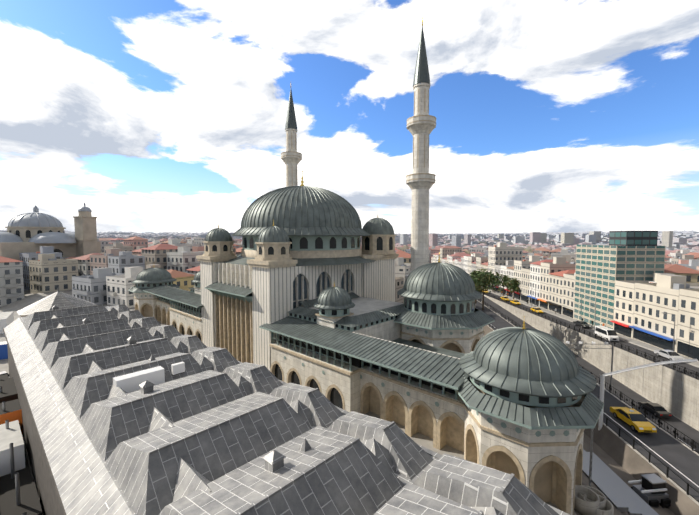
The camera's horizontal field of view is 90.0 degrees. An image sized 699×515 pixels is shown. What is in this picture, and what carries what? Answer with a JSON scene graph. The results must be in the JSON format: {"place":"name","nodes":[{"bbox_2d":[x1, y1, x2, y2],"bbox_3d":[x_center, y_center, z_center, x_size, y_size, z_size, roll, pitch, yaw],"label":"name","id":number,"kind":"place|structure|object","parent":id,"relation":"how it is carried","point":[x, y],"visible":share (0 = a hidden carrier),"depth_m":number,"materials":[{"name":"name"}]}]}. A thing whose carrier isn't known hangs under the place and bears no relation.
{"place":"outdoors","nodes":[
{"label":"outdoors","id":0,"kind":"place"},
{"bbox_2d":[17,288,95,316],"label":"pyramidal roof","id":1,"kind":"structure","parent":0,"point":[60,300],"depth_m":62.98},
{"bbox_2d":[0,233,698,514],"bbox_3d":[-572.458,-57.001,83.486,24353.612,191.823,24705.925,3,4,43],"label":"ground","id":2,"kind":"structure","parent":0,"point":[622,458],"depth_m":55.95,"materials":[{"name":"concrete"}]},
{"bbox_2d":[0,371,9,377],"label":"car","id":3,"kind":"object","parent":2,"relation":"on","point":[3,372],"visible":0.19,"depth_m":50.88,"materials":[{"name":"white metal"}]},
{"bbox_2d":[0,311,24,476],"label":"market stalls","id":4,"kind":"object","parent":2,"relation":"on","point":[12,414],"visible":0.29,"depth_m":36.56,"materials":[{"name":"white"}]},
{"bbox_2d":[0,374,41,514],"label":"service strip","id":5,"kind":"object","parent":2,"relation":"on","point":[18,493],"visible":0.5,"depth_m":27.05,"materials":[{"name":"black"}]},
{"bbox_2d":[0,202,100,260],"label":"domed church","id":6,"kind":"structure","parent":2,"relation":"on","point":[28,232],"depth_m":139.43,"materials":[{"name":"stone"}]},
{"bbox_2d":[128,253,240,340],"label":"mosque south wing","id":7,"kind":"structure","parent":2,"relation":"on","point":[159,295],"depth_m":71.50,"materials":[{"name":"beige stone"}]},
{"bbox_2d":[3,304,569,514],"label":"roof","id":8,"kind":"structure","parent":2,"relation":"on","point":[215,431],"depth_m":19.28,"materials":[{"name":"grey tile"}]},
{"bbox_2d":[113,362,184,392],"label":"roof units","id":9,"kind":"object","parent":8,"relation":"on","point":[130,382],"visible":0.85,"depth_m":26.21,"materials":[{"name":"white metal"}]},
{"bbox_2d":[196,171,398,370],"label":"mosque","id":10,"kind":"structure","parent":2,"relation":"on","point":[301,242],"depth_m":51.35,"materials":[{"name":"stone"}]},
{"bbox_2d":[0,230,698,308],"bbox_3d":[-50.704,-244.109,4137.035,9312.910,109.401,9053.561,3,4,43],"label":"city buildings","id":11,"kind":"structure","parent":2,"relation":"on","point":[115,268],"depth_m":122.69,"materials":[{"name":"beige concrete"}]},
{"bbox_2d":[281,17,435,279],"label":"minarets","id":12,"kind":"object","parent":2,"relation":"on","point":[420,127],"visible":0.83,"depth_m":54.59,"materials":[{"name":"stone"}]},
{"bbox_2d":[395,248,410,262],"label":"boulevard buildings","id":13,"kind":"structure","parent":2,"relation":"on","point":[405,256],"depth_m":150.59,"materials":[{"name":"red tile"}]},
{"bbox_2d":[259,253,603,514],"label":"domed arcade wing","id":14,"kind":"structure","parent":2,"relation":"on","point":[523,404],"depth_m":30.54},
{"bbox_2d":[469,272,487,302],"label":"tree","id":15,"kind":"object","parent":2,"relation":"on","point":[484,278],"visible":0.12,"depth_m":97.99,"materials":[{"name":"green plant"}]},
{"bbox_2d":[471,269,502,309],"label":"tree","id":16,"kind":"object","parent":2,"relation":"on","point":[495,281],"visible":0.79,"depth_m":90.45,"materials":[{"name":"green plant"}]},
{"bbox_2d":[498,274,508,295],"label":"tree","id":17,"kind":"object","parent":2,"relation":"on","point":[504,278],"visible":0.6,"depth_m":145.68,"materials":[{"name":"green plant"}]},
{"bbox_2d":[500,296,509,300],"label":"taxi","id":18,"kind":"object","parent":2,"relation":"on","point":[505,298],"visible":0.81,"depth_m":133.96,"materials":[{"name":"yellow metal"}]},
{"bbox_2d":[506,278,520,298],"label":"tree","id":19,"kind":"object","parent":2,"relation":"on","point":[512,285],"visible":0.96,"depth_m":136.24,"materials":[{"name":"green plant"}]},
{"bbox_2d":[510,300,520,304],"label":"taxi","id":20,"kind":"object","parent":2,"relation":"on","point":[516,302],"visible":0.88,"depth_m":124.88,"materials":[{"name":"yellow metal"}]},
{"bbox_2d":[531,307,543,312],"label":"taxi","id":21,"kind":"object","parent":2,"relation":"on","point":[537,309],"visible":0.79,"depth_m":108.88,"materials":[{"name":"yellow metal"}]},
{"bbox_2d":[431,231,698,360],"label":"row of buildings","id":22,"kind":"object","parent":2,"relation":"on","point":[628,284],"depth_m":83.57,"materials":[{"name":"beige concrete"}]},
{"bbox_2d":[433,262,698,501],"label":"road furniture","id":23,"kind":"object","parent":2,"relation":"on","point":[659,420],"visible":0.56,"depth_m":56.01,"materials":[{"name":"black metal"}]},
{"bbox_2d":[573,320,590,327],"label":"dark car","id":24,"kind":"object","parent":2,"relation":"on","point":[583,324],"visible":0.92,"depth_m":88.82,"materials":[{"name":"black metal"}]},
{"bbox_2d":[595,326,618,340],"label":"white van","id":25,"kind":"object","parent":2,"relation":"on","point":[608,333],"visible":0.88,"depth_m":76.63,"materials":[{"name":"white metal"}]},
{"bbox_2d":[574,428,658,514],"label":"yard clutter","id":26,"kind":"object","parent":2,"relation":"on","point":[618,492],"visible":0.73,"depth_m":27.04,"materials":[{"name":"metal"}]},
{"bbox_2d":[564,341,697,429],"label":"sign gantry","id":27,"kind":"object","parent":2,"relation":"on","point":[602,383],"visible":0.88,"depth_m":39.64,"materials":[{"name":"white metal"}]},
{"bbox_2d":[628,473,670,507],"bbox_3d":[26.028,20.433,30.686,2.900,2.050,2.299,0,3,-7],"label":"skid steer loader","id":28,"kind":"object","parent":2,"relation":"on","point":[651,489],"visible":0.81,"depth_m":30.24,"materials":[{"name":"silver metal"}]},
{"bbox_2d":[638,402,671,416],"bbox_3d":[51.066,25.287,58.579,1.840,1.450,4.582,0,3,3],"label":"dark sedan","id":29,"kind":"object","parent":2,"relation":"on","point":[656,409],"visible":0.92,"depth_m":57.60,"materials":[{"name":"black metal"}]},
{"bbox_2d":[654,350,684,360],"bbox_3d":[58.361,17.797,63.793,1.840,1.450,4.582,0,3,3],"label":"silver car","id":30,"kind":"object","parent":2,"relation":"on","point":[670,355],"visible":0.88,"depth_m":63.13,"materials":[{"name":"grey metal"}]},
{"bbox_2d":[0,0,698,233],"label":"sky","id":31,"kind":"structure","parent":0,"point":[156,116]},
{"bbox_2d":[610,407,656,431],"bbox_3d":[31.998,18.123,39.581,1.840,1.590,4.582,0,3,3],"label":"taxi","id":32,"kind":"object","parent":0,"point":[635,420],"depth_m":38.76,"materials":[{"name":"yellow metal"}]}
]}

